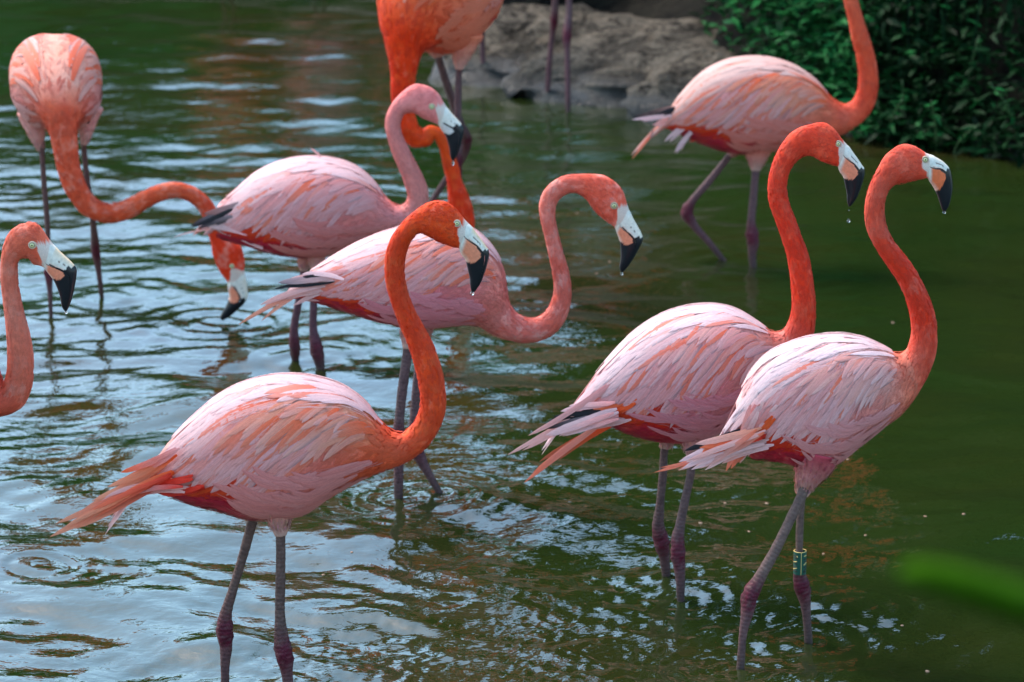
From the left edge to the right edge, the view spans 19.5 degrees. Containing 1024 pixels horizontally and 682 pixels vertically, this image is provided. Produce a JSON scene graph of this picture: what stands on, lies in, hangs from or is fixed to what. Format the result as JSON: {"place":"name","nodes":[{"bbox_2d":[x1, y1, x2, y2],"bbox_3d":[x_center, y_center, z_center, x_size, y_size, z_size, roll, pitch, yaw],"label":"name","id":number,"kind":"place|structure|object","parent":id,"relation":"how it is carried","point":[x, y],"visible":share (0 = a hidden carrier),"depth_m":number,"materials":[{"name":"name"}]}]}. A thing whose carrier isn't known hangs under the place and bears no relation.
{"place":"outdoors","nodes":[
{"label":"outdoors","id":0,"kind":"place"},
{"bbox_2d":[0,0,1023,681],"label":"pond water","id":1,"kind":"structure","parent":0,"point":[488,564],"depth_m":7.28,"materials":[{"name":"green liquid"}]},
{"bbox_2d":[0,221,76,416],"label":"flamingo","id":2,"kind":"object","parent":1,"relation":"on","point":[32,242],"visible":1,"depth_m":5.29},
{"bbox_2d":[9,33,247,319],"bbox_3d":[-1.167,-0.351,8.176,0.812,1.004,0.461,14,20,42],"label":"flamingo","id":3,"kind":"object","parent":1,"relation":"in","point":[55,85],"visible":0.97,"depth_m":7.95},
{"bbox_2d":[51,200,488,681],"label":"flamingo","id":4,"kind":"object","parent":1,"relation":"on","point":[277,452],"visible":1,"depth_m":5.21},
{"bbox_2d":[175,84,463,369],"bbox_3d":[-0.493,-0.187,7.651,0.744,0.957,0.247,0,15,0],"label":"flamingo","id":5,"kind":"object","parent":1,"relation":"on","point":[309,211],"visible":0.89,"depth_m":7.54},
{"bbox_2d":[377,0,502,227],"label":"flamingo","id":6,"kind":"object","parent":1,"relation":"on","point":[413,31],"visible":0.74,"depth_m":8.26},
{"bbox_2d":[238,173,642,498],"bbox_3d":[-0.157,0.100,6.574,0.884,0.956,0.231,0,15,0],"label":"flamingo","id":7,"kind":"object","parent":1,"relation":"on","point":[350,279],"visible":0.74,"depth_m":6.46},
{"bbox_2d":[480,32,485,63],"bbox_3d":[-0.168,-1.456,11.753,0.623,1.321,0.449,12,19,39],"label":"flamingo","id":8,"kind":"object","parent":1,"relation":"in","point":[482,52],"visible":0.18,"depth_m":11.81},
{"bbox_2d":[545,0,571,112],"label":"flamingo","id":9,"kind":"object","parent":1,"relation":"in","point":[567,33],"visible":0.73,"depth_m":11.19},
{"bbox_2d":[508,122,864,601],"bbox_3d":[0.341,0.145,5.955,0.699,1.181,0.219,0,15,0],"label":"flamingo","id":10,"kind":"object","parent":1,"relation":"on","point":[668,379],"visible":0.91,"depth_m":5.86},
{"bbox_2d":[631,0,877,267],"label":"flamingo","id":11,"kind":"object","parent":1,"relation":"on","point":[756,110],"visible":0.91,"depth_m":8.63},
{"bbox_2d":[656,144,952,669],"bbox_3d":[0.541,0.224,5.604,0.536,1.206,0.206,-2,15,-8],"label":"flamingo","id":12,"kind":"object","parent":1,"relation":"on","point":[814,410],"visible":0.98,"depth_m":5.52,"materials":[{"name":"pink"}]},
{"bbox_2d":[502,0,1023,160],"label":"bank","id":13,"kind":"structure","parent":0,"point":[664,9],"depth_m":11.06,"materials":[{"name":"green plant"}]},
{"bbox_2d":[428,3,633,86],"bbox_3d":[0.216,-1.134,12.003,1.112,0.356,0.816,3,15,12],"label":"rock","id":14,"kind":"object","parent":13,"relation":"on","point":[509,46],"visible":0.19,"depth_m":11.94,"materials":[{"name":"grey stone"}]},
{"bbox_2d":[501,12,725,108],"bbox_3d":[0.525,-1.055,11.654,1.104,0.398,0.858,3,15,13],"label":"rock","id":15,"kind":"object","parent":13,"relation":"on","point":[614,58],"visible":0.54,"depth_m":11.57,"materials":[{"name":"grey stone"}]},
{"bbox_2d":[620,50,735,123],"bbox_3d":[0.808,-0.876,11.155,0.740,0.325,0.698,5,16,20],"label":"rock","id":16,"kind":"object","parent":13,"relation":"on","point":[663,85],"visible":0.27,"depth_m":11.14,"materials":[{"name":"grey stone"}]},
{"bbox_2d":[823,11,851,47],"bbox_3d":[1.200,-1.143,11.096,0.096,0.201,0.149,11,18,36],"label":"leafy plant","id":17,"kind":"object","parent":13,"relation":"on","point":[834,25],"visible":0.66,"depth_m":11.07,"materials":[{"name":"green plant"}]},
{"bbox_2d":[689,0,1023,152],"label":"undergrowth","id":18,"kind":"object","parent":13,"relation":"on","point":[816,32],"visible":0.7,"depth_m":11.02,"materials":[{"name":"green plant"}]},
{"bbox_2d":[892,80,917,131],"bbox_3d":[1.402,-0.829,10.639,0.110,0.221,0.092,-13,20,-41],"label":"leafy plant","id":19,"kind":"object","parent":13,"relation":"on","point":[905,97],"visible":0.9,"depth_m":10.62,"materials":[{"name":"green plant"}]},
{"bbox_2d":[913,0,945,36],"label":"leafy plant","id":20,"kind":"object","parent":13,"relation":"on","point":[927,17],"visible":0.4,"depth_m":10.98,"materials":[{"name":"green plant"}]},
{"bbox_2d":[921,100,945,146],"bbox_3d":[1.466,-0.746,10.414,0.092,0.222,0.195,6,16,23],"label":"leafy plant","id":21,"kind":"object","parent":13,"relation":"on","point":[936,117],"visible":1,"depth_m":10.41,"materials":[{"name":"green plant"}]},
{"bbox_2d":[861,0,1023,167],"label":"undergrowth","id":22,"kind":"object","parent":13,"relation":"on","point":[943,111],"visible":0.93,"depth_m":10.62,"materials":[{"name":"green plant"}]},
{"bbox_2d":[879,98,908,143],"bbox_3d":[1.359,-0.771,10.549,0.097,0.202,0.128,-10,18,-34],"label":"leafy plant","id":23,"kind":"object","parent":22,"relation":"attached to","point":[891,125],"visible":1,"depth_m":10.54,"materials":[{"name":"green plant"}]},
{"bbox_2d":[944,124,985,152],"bbox_3d":[1.585,-0.699,10.394,0.100,0.142,0.140,-9,17,-31],"label":"leafy plant","id":24,"kind":"object","parent":22,"relation":"attached to","point":[964,135],"visible":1,"depth_m":10.38,"materials":[{"name":"green plant"}]},
{"bbox_2d":[875,0,1023,124],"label":"grass strands","id":25,"kind":"object","parent":13,"relation":"on","point":[943,26],"depth_m":10.67,"materials":[{"name":"green plant"}]},
{"bbox_2d":[958,36,985,104],"bbox_3d":[1.643,-0.953,10.605,0.108,0.281,0.113,-10,18,-34],"label":"leafy plant","id":26,"kind":"object","parent":13,"relation":"on","point":[974,53],"visible":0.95,"depth_m":10.59,"materials":[{"name":"green plant"}]},
{"bbox_2d":[989,82,1022,139],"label":"leafy plant","id":27,"kind":"object","parent":13,"relation":"on","point":[1010,113],"visible":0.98,"depth_m":10.30,"materials":[{"name":"green plant"}]},
{"bbox_2d":[897,559,1023,625],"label":"leaf","id":28,"kind":"object","parent":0,"point":[993,594],"visible":1,"depth_m":1.22,"materials":[{"name":"green plant"}]}
]}

